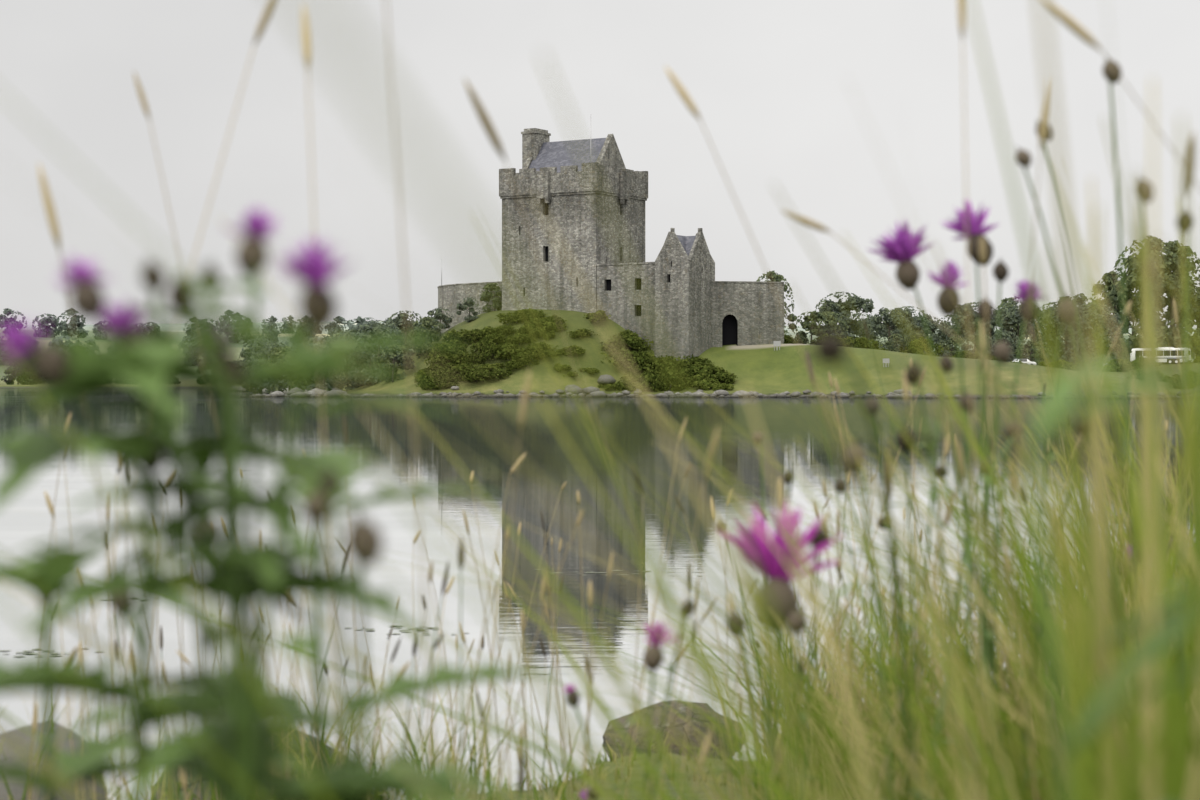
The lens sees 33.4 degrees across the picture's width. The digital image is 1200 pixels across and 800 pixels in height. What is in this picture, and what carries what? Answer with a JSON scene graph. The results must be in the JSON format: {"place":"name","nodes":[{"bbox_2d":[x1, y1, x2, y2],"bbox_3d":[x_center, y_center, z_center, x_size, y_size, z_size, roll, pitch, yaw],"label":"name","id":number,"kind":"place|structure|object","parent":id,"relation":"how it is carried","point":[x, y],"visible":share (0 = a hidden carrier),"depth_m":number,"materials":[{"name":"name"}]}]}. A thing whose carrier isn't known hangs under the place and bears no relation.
{"place":"outdoors","nodes":[
{"label":"outdoors","id":0,"kind":"place"},
{"bbox_2d":[0,0,1199,799],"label":"bank grass","id":1,"kind":"structure","parent":0,"point":[830,758],"depth_m":1.03,"materials":[{"name":"plant"}]},
{"bbox_2d":[0,388,1199,799],"bbox_3d":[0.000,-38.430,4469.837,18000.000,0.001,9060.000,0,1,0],"label":"water","id":2,"kind":"structure","parent":0,"point":[26,508],"depth_m":25.26,"materials":[{"name":"liquid"}]},
{"bbox_2d":[0,435,1022,656],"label":"water weed patches","id":3,"kind":"object","parent":2,"relation":"on","point":[345,627],"visible":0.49,"depth_m":14.40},
{"bbox_2d":[0,309,1199,799],"bbox_3d":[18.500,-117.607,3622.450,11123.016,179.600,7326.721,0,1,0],"label":"ground","id":4,"kind":"structure","parent":0,"point":[752,367],"depth_m":242.03,"materials":[{"name":"green plant"}]},
{"bbox_2d":[0,308,26,332],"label":"tree","id":5,"kind":"object","parent":4,"relation":"on","point":[7,312],"visible":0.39,"depth_m":1243.40,"materials":[{"name":"green plant"}]},
{"bbox_2d":[1,370,26,384],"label":"bush","id":6,"kind":"object","parent":4,"relation":"on","point":[11,378],"visible":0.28,"depth_m":624.62,"materials":[{"name":"green plant"}]},
{"bbox_2d":[19,370,40,384],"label":"bush","id":7,"kind":"object","parent":4,"relation":"on","point":[29,374],"visible":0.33,"depth_m":621.57,"materials":[{"name":"green plant"}]},
{"bbox_2d":[32,314,59,336],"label":"tree","id":8,"kind":"object","parent":4,"relation":"on","point":[53,321],"visible":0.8,"depth_m":1247.67,"materials":[{"name":"green plant"}]},
{"bbox_2d":[0,722,106,799],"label":"grey bank rocks","id":9,"kind":"object","parent":4,"relation":"on","point":[24,736],"visible":0.41,"depth_m":4.24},
{"bbox_2d":[56,308,88,337],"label":"tree","id":10,"kind":"object","parent":4,"relation":"on","point":[80,332],"visible":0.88,"depth_m":1246.03,"materials":[{"name":"green plant"}]},
{"bbox_2d":[109,517,222,799],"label":"knapweed plant","id":11,"kind":"object","parent":4,"relation":"on","point":[120,603],"visible":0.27,"depth_m":1.29,"materials":[{"name":"green plant"}]},
{"bbox_2d":[238,346,270,392],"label":"tree","id":12,"kind":"object","parent":4,"relation":"on","point":[246,352],"visible":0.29,"depth_m":328.43,"materials":[{"name":"green plant"}]},
{"bbox_2d":[153,730,376,799],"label":"rock","id":13,"kind":"object","parent":4,"relation":"on","point":[292,757],"visible":0.09,"depth_m":4.94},
{"bbox_2d":[261,315,280,342],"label":"tree","id":14,"kind":"object","parent":4,"relation":"on","point":[271,324],"visible":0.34,"depth_m":1216.83,"materials":[{"name":"green plant"}]},
{"bbox_2d":[258,342,288,392],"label":"tree","id":15,"kind":"object","parent":4,"relation":"on","point":[261,359],"visible":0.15,"depth_m":308.35,"materials":[{"name":"green plant"}]},
{"bbox_2d":[0,207,567,799],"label":"thistle plant","id":16,"kind":"object","parent":4,"relation":"on","point":[236,735],"visible":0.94,"depth_m":0.81,"materials":[{"name":"green plant"}]},
{"bbox_2d":[265,345,306,393],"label":"tree","id":17,"kind":"object","parent":4,"relation":"on","point":[279,353],"visible":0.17,"depth_m":289.30,"materials":[{"name":"green plant"}]},
{"bbox_2d":[307,358,344,390],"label":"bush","id":18,"kind":"object","parent":4,"relation":"on","point":[334,379],"visible":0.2,"depth_m":252.55,"materials":[{"name":"green plant"}]},
{"bbox_2d":[328,316,350,335],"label":"tree","id":19,"kind":"object","parent":4,"relation":"on","point":[339,320],"visible":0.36,"depth_m":1207.72,"materials":[{"name":"green plant"}]},
{"bbox_2d":[322,330,372,389],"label":"tree","id":20,"kind":"object","parent":4,"relation":"on","point":[348,382],"visible":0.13,"depth_m":260.49,"materials":[{"name":"green plant"}]},
{"bbox_2d":[318,464,382,799],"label":"knapweed plant","id":21,"kind":"object","parent":4,"relation":"on","point":[367,535],"visible":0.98,"depth_m":0.80,"materials":[{"name":"green plant"}]},
{"bbox_2d":[343,316,364,334],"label":"tree","id":22,"kind":"object","parent":4,"relation":"on","point":[359,320],"visible":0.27,"depth_m":1202.88,"materials":[{"name":"green plant"}]},
{"bbox_2d":[344,323,398,385],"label":"tree","id":23,"kind":"object","parent":4,"relation":"on","point":[368,331],"visible":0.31,"depth_m":255.57,"materials":[{"name":"green plant"}]},
{"bbox_2d":[358,320,410,368],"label":"tree","id":24,"kind":"object","parent":4,"relation":"on","point":[378,325],"visible":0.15,"depth_m":269.82,"materials":[{"name":"green plant"}]},
{"bbox_2d":[373,346,414,382],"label":"tree","id":25,"kind":"object","parent":4,"relation":"on","point":[402,360],"visible":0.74,"depth_m":250.60,"materials":[{"name":"green plant"}]},
{"bbox_2d":[382,311,431,359],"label":"tree","id":26,"kind":"object","parent":4,"relation":"on","point":[399,324],"visible":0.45,"depth_m":260.91,"materials":[{"name":"green plant"}]},
{"bbox_2d":[409,316,443,357],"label":"tree","id":27,"kind":"object","parent":4,"relation":"on","point":[427,324],"visible":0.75,"depth_m":255.32,"materials":[{"name":"green plant"}]},
{"bbox_2d":[427,307,453,337],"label":"tree","id":28,"kind":"object","parent":4,"relation":"on","point":[438,315],"visible":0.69,"depth_m":262.39,"materials":[{"name":"green plant"}]},
{"bbox_2d":[426,345,465,362],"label":"bush","id":29,"kind":"object","parent":4,"relation":"on","point":[456,349],"visible":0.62,"depth_m":249.15,"materials":[{"name":"green plant"}]},
{"bbox_2d":[424,350,468,366],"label":"bush","id":30,"kind":"object","parent":4,"relation":"on","point":[439,358],"visible":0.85,"depth_m":247.36,"materials":[{"name":"green plant"}]},
{"bbox_2d":[27,413,874,799],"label":"dry seed stalks","id":31,"kind":"object","parent":4,"relation":"on","point":[185,659],"visible":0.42,"depth_m":3.46,"materials":[{"name":"beige plant"}]},
{"bbox_2d":[442,329,478,344],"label":"bush","id":32,"kind":"object","parent":4,"relation":"on","point":[451,335],"visible":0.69,"depth_m":252.51,"materials":[{"name":"green plant"}]},
{"bbox_2d":[456,297,479,321],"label":"tree","id":33,"kind":"object","parent":4,"relation":"on","point":[469,302],"visible":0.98,"depth_m":260.88,"materials":[{"name":"green plant"}]},
{"bbox_2d":[446,362,490,379],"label":"bush","id":34,"kind":"object","parent":4,"relation":"on","point":[462,368],"visible":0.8,"depth_m":241.77,"materials":[{"name":"green plant"}]},
{"bbox_2d":[454,353,484,365],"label":"bush","id":35,"kind":"object","parent":4,"relation":"on","point":[476,359],"visible":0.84,"depth_m":246.08,"materials":[{"name":"green plant"}]},
{"bbox_2d":[446,369,498,381],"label":"bush","id":36,"kind":"object","parent":4,"relation":"on","point":[477,377],"visible":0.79,"depth_m":241.69,"materials":[{"name":"green plant"}]},
{"bbox_2d":[466,338,497,360],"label":"bush","id":37,"kind":"object","parent":4,"relation":"on","point":[482,345],"visible":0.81,"depth_m":245.61,"materials":[{"name":"green plant"}]},
{"bbox_2d":[466,326,506,339],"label":"bush","id":38,"kind":"object","parent":4,"relation":"on","point":[484,331],"visible":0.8,"depth_m":250.17,"materials":[{"name":"green plant"}]},
{"bbox_2d":[480,283,501,312],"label":"tree","id":39,"kind":"object","parent":4,"relation":"on","point":[485,295],"visible":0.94,"depth_m":263.76,"materials":[{"name":"green plant"}]},
{"bbox_2d":[476,330,507,344],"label":"bush","id":40,"kind":"object","parent":4,"relation":"on","point":[495,338],"visible":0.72,"depth_m":247.88,"materials":[{"name":"green plant"}]},
{"bbox_2d":[479,367,513,378],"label":"bush","id":41,"kind":"object","parent":4,"relation":"on","point":[502,373],"visible":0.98,"depth_m":241.53,"materials":[{"name":"green plant"}]},
{"bbox_2d":[489,323,516,335],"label":"bush","id":42,"kind":"object","parent":4,"relation":"on","point":[504,329],"visible":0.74,"depth_m":249.76,"materials":[{"name":"green plant"}]},
{"bbox_2d":[495,311,520,323],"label":"bush","id":43,"kind":"object","parent":4,"relation":"on","point":[507,318],"visible":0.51,"depth_m":251.97,"materials":[{"name":"green plant"}]},
{"bbox_2d":[483,343,537,360],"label":"bush","id":44,"kind":"object","parent":4,"relation":"on","point":[513,351],"visible":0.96,"depth_m":243.76,"materials":[{"name":"green plant"}]},
{"bbox_2d":[500,357,533,369],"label":"bush","id":45,"kind":"object","parent":4,"relation":"on","point":[512,364],"visible":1,"depth_m":242.61,"materials":[{"name":"green plant"}]},
{"bbox_2d":[502,333,533,344],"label":"bush","id":46,"kind":"object","parent":4,"relation":"on","point":[517,338],"visible":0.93,"depth_m":246.99,"materials":[{"name":"green plant"}]},
{"bbox_2d":[270,390,819,397],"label":"shore boulders","id":47,"kind":"object","parent":4,"relation":"on","point":[741,393],"visible":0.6,"depth_m":234.01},
{"bbox_2d":[543,320,566,332],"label":"bush","id":48,"kind":"object","parent":4,"relation":"on","point":[550,325],"visible":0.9,"depth_m":249.35,"materials":[{"name":"green plant"}]},
{"bbox_2d":[451,374,702,391],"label":"shore rocks","id":49,"kind":"object","parent":4,"relation":"on","point":[607,379],"visible":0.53,"depth_m":242.29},
{"bbox_2d":[566,328,598,337],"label":"bush","id":50,"kind":"object","parent":4,"relation":"on","point":[578,332],"visible":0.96,"depth_m":249.08,"materials":[{"name":"green plant"}]},
{"bbox_2d":[583,309,610,322],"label":"bush","id":51,"kind":"object","parent":4,"relation":"on","point":[592,317],"visible":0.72,"depth_m":252.41,"materials":[{"name":"green plant"}]},
{"bbox_2d":[437,128,783,361],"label":"castle","id":52,"kind":"structure","parent":4,"relation":"on","point":[695,308],"depth_m":256.25,"materials":[{"name":"stone"}]},
{"bbox_2d":[38,0,1199,799],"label":"grass seed stems","id":53,"kind":"object","parent":4,"relation":"on","point":[1074,26],"depth_m":1.99,"materials":[{"name":"beige"}]},
{"bbox_2d":[600,347,644,366],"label":"bush","id":54,"kind":"object","parent":4,"relation":"on","point":[627,355],"visible":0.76,"depth_m":246.05,"materials":[{"name":"green plant"}]},
{"bbox_2d":[597,337,650,350],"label":"bush","id":55,"kind":"object","parent":4,"relation":"on","point":[637,345],"visible":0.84,"depth_m":248.34,"materials":[{"name":"green plant"}]},
{"bbox_2d":[613,381,636,391],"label":"bush","id":56,"kind":"object","parent":4,"relation":"on","point":[624,385],"visible":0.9,"depth_m":241.91,"materials":[{"name":"green plant"}]},
{"bbox_2d":[563,597,693,799],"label":"knapweed plant","id":57,"kind":"object","parent":4,"relation":"on","point":[653,658],"visible":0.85,"depth_m":2.01,"materials":[{"name":"green plant"}]},
{"bbox_2d":[613,329,653,347],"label":"bush","id":58,"kind":"object","parent":4,"relation":"on","point":[627,331],"visible":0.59,"depth_m":249.68,"materials":[{"name":"green plant"}]},
{"bbox_2d":[627,350,674,371],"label":"bush","id":59,"kind":"object","parent":4,"relation":"on","point":[640,360],"visible":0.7,"depth_m":245.58,"materials":[{"name":"green plant"}]},
{"bbox_2d":[635,367,691,390],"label":"bush","id":60,"kind":"object","parent":4,"relation":"on","point":[667,382],"visible":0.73,"depth_m":239.40,"materials":[{"name":"green plant"}]},
{"bbox_2d":[642,356,701,373],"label":"bush","id":61,"kind":"object","parent":4,"relation":"on","point":[657,363],"visible":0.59,"depth_m":243.82,"materials":[{"name":"green plant"}]},
{"bbox_2d":[671,354,714,368],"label":"bush","id":62,"kind":"object","parent":4,"relation":"on","point":[692,359],"visible":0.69,"depth_m":245.56,"materials":[{"name":"green plant"}]},
{"bbox_2d":[680,365,716,375],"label":"bush","id":63,"kind":"object","parent":4,"relation":"on","point":[696,369],"visible":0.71,"depth_m":242.07,"materials":[{"name":"green plant"}]},
{"bbox_2d":[240,386,1198,398],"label":"shore rocks","id":64,"kind":"object","parent":4,"relation":"on","point":[592,390],"visible":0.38,"depth_m":234.10,"materials":[{"name":"stone"}]},
{"bbox_2d":[705,371,737,383],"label":"bush","id":65,"kind":"object","parent":4,"relation":"on","point":[720,376],"visible":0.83,"depth_m":240.44,"materials":[{"name":"green plant"}]},
{"bbox_2d":[603,677,860,749],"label":"brown bank rocks","id":66,"kind":"object","parent":4,"relation":"on","point":[676,735],"visible":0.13,"depth_m":9.87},
{"bbox_2d":[716,429,792,780],"bbox_3d":[0.235,0.466,2.813,0.058,0.854,0.225,0,1,-22],"label":"wildflower plant","id":67,"kind":"object","parent":4,"relation":"on","point":[787,479],"visible":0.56,"depth_m":2.80,"materials":[{"name":"green plant"}]},
{"bbox_2d":[757,270,796,343],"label":"tree","id":68,"kind":"object","parent":4,"relation":"on","point":[775,276],"visible":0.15,"depth_m":349.45,"materials":[{"name":"green plant"}]},
{"bbox_2d":[720,496,844,799],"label":"knapweed plant","id":69,"kind":"object","parent":4,"relation":"on","point":[768,562],"visible":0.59,"depth_m":1.75,"materials":[{"name":"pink plant"}]},
{"bbox_2d":[788,310,835,343],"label":"tree","id":70,"kind":"object","parent":4,"relation":"on","point":[812,330],"visible":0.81,"depth_m":269.63,"materials":[{"name":"green plant"}]},
{"bbox_2d":[455,1,1199,799],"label":"grass blades","id":71,"kind":"object","parent":4,"relation":"on","point":[1079,767],"visible":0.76,"depth_m":0.77,"materials":[{"name":"plant"}]},
{"bbox_2d":[808,311,848,338],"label":"tree","id":72,"kind":"object","parent":4,"relation":"on","point":[844,328],"visible":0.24,"depth_m":278.45,"materials":[{"name":"green plant"}]},
{"bbox_2d":[816,291,873,338],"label":"tree","id":73,"kind":"object","parent":4,"relation":"on","point":[857,304],"visible":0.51,"depth_m":367.91,"materials":[{"name":"green plant"}]},
{"bbox_2d":[578,543,1130,799],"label":"grassy bank","id":74,"kind":"object","parent":4,"relation":"on","point":[592,796],"visible":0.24,"depth_m":2.74,"materials":[{"name":"green plant"}]},
{"bbox_2d":[846,313,880,343],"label":"tree","id":75,"kind":"object","parent":4,"relation":"on","point":[868,323],"visible":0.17,"depth_m":458.12,"materials":[{"name":"green plant"}]},
{"bbox_2d":[847,337,882,348],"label":"bush","id":76,"kind":"object","parent":4,"relation":"on","point":[860,343],"visible":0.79,"depth_m":251.60,"materials":[{"name":"green plant"}]},
{"bbox_2d":[867,307,912,348],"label":"tree","id":77,"kind":"object","parent":4,"relation":"on","point":[891,321],"visible":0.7,"depth_m":324.64,"materials":[{"name":"green plant"}]},
{"bbox_2d":[885,333,908,351],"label":"bush","id":78,"kind":"object","parent":4,"relation":"on","point":[890,345],"visible":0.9,"depth_m":258.03,"materials":[{"name":"green plant"}]},
{"bbox_2d":[883,306,936,347],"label":"tree","id":79,"kind":"object","parent":4,"relation":"on","point":[907,312],"visible":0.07,"depth_m":386.88,"materials":[{"name":"green plant"}]},
{"bbox_2d":[834,352,989,799],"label":"knapweed plant","id":80,"kind":"object","parent":4,"relation":"on","point":[840,486],"visible":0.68,"depth_m":2.32,"materials":[{"name":"green plant"}]},
{"bbox_2d":[812,331,1022,799],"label":"knapweed plant","id":81,"kind":"object","parent":4,"relation":"on","point":[830,348],"visible":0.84,"depth_m":1.40,"materials":[{"name":"green plant"}]},
{"bbox_2d":[899,336,943,356],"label":"bush","id":82,"kind":"object","parent":4,"relation":"on","point":[936,351],"visible":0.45,"depth_m":259.15,"materials":[{"name":"green plant"}]},
{"bbox_2d":[905,314,948,356],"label":"tree","id":83,"kind":"object","parent":4,"relation":"on","point":[918,325],"visible":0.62,"depth_m":328.42,"materials":[{"name":"green plant"}]},
{"bbox_2d":[937,336,967,356],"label":"bush","id":84,"kind":"object","parent":4,"relation":"on","point":[950,348],"visible":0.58,"depth_m":341.29,"materials":[{"name":"green plant"}]},
{"bbox_2d":[866,197,1047,784],"bbox_3d":[0.443,0.322,2.311,0.262,1.121,0.168,0,1,-29],"label":"knapweed plant","id":85,"kind":"object","parent":4,"relation":"on","point":[901,249],"visible":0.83,"depth_m":2.30,"materials":[{"name":"green plant"}]},
{"bbox_2d":[905,335,1024,799],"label":"knapweed plant","id":86,"kind":"object","parent":4,"relation":"on","point":[1002,352],"visible":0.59,"depth_m":2.00,"materials":[{"name":"green plant"}]},
{"bbox_2d":[943,302,1010,360],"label":"tree","id":87,"kind":"object","parent":4,"relation":"on","point":[992,323],"visible":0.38,"depth_m":397.66,"materials":[{"name":"green plant"}]},
{"bbox_2d":[877,293,1086,799],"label":"knapweed plant","id":88,"kind":"object","parent":4,"relation":"on","point":[1063,312],"visible":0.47,"depth_m":2.00,"materials":[{"name":"green plant"}]},
{"bbox_2d":[990,330,1023,361],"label":"tree","id":89,"kind":"object","parent":4,"relation":"on","point":[1007,339],"visible":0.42,"depth_m":346.14,"materials":[{"name":"green plant"}]},
{"bbox_2d":[1000,295,1029,359],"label":"tree","id":90,"kind":"object","parent":4,"relation":"on","point":[1009,299],"visible":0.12,"depth_m":479.05,"materials":[{"name":"green plant"}]},
{"bbox_2d":[993,300,1045,360],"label":"tree","id":91,"kind":"object","parent":4,"relation":"on","point":[1012,316],"visible":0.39,"depth_m":417.71,"materials":[{"name":"green plant"}]},
{"bbox_2d":[1014,341,1046,364],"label":"bush","id":92,"kind":"object","parent":4,"relation":"on","point":[1031,352],"visible":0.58,"depth_m":343.56,"materials":[{"name":"green plant"}]},
{"bbox_2d":[1026,302,1091,363],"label":"tree","id":93,"kind":"object","parent":4,"relation":"on","point":[1067,354],"visible":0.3,"depth_m":347.88,"materials":[{"name":"green plant"}]},
{"bbox_2d":[1016,58,1137,720],"bbox_3d":[0.517,0.263,2.023,0.203,1.217,0.066,0,1,0],"label":"knapweed plant","id":94,"kind":"object","parent":4,"relation":"on","point":[1023,158],"visible":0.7,"depth_m":2.00,"materials":[{"name":"green plant"}]},
{"bbox_2d":[1047,293,1110,349],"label":"tree","id":95,"kind":"object","parent":4,"relation":"on","point":[1082,298],"visible":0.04,"depth_m":405.95,"materials":[{"name":"green plant"}]},
{"bbox_2d":[1064,303,1122,362],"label":"tree","id":96,"kind":"object","parent":4,"relation":"on","point":[1086,314],"visible":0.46,"depth_m":349.93,"materials":[{"name":"green plant"}]},
{"bbox_2d":[1029,362,1199,799],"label":"grass blades","id":97,"kind":"object","parent":4,"relation":"on","point":[1155,643],"visible":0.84,"depth_m":0.65,"materials":[{"name":"green plant"}]},
{"bbox_2d":[1089,270,1145,356],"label":"tree","id":98,"kind":"object","parent":4,"relation":"on","point":[1106,278],"visible":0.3,"depth_m":400.37,"materials":[{"name":"green plant"}]},
{"bbox_2d":[1119,293,1166,361],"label":"tree","id":99,"kind":"object","parent":4,"relation":"on","point":[1132,326],"visible":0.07,"depth_m":467.21,"materials":[{"name":"green plant"}]},
{"bbox_2d":[1105,235,1182,362],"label":"tree","id":100,"kind":"object","parent":4,"relation":"on","point":[1169,259],"visible":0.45,"depth_m":390.16,"materials":[{"name":"green plant"}]},
{"bbox_2d":[1116,175,1198,759],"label":"knapweed plant","id":101,"kind":"object","parent":4,"relation":"on","point":[1145,191],"visible":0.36,"depth_m":1.59,"materials":[{"name":"green plant"}]},
{"bbox_2d":[1134,240,1199,353],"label":"tree","id":102,"kind":"object","parent":4,"relation":"on","point":[1174,246],"visible":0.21,"depth_m":396.51,"materials":[{"name":"green plant"}]},
{"bbox_2d":[1158,279,1199,363],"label":"tree","id":103,"kind":"object","parent":4,"relation":"on","point":[1196,316],"visible":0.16,"depth_m":402.57,"materials":[{"name":"green plant"}]},
{"bbox_2d":[0,0,1199,328],"label":"sky","id":104,"kind":"structure","parent":0,"point":[767,84],"materials":[{"name":"white"}]},
{"bbox_2d":[1127,347,1181,363],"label":"touring coach","id":105,"kind":"object","parent":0,"point":[1165,352],"visible":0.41,"depth_m":380.27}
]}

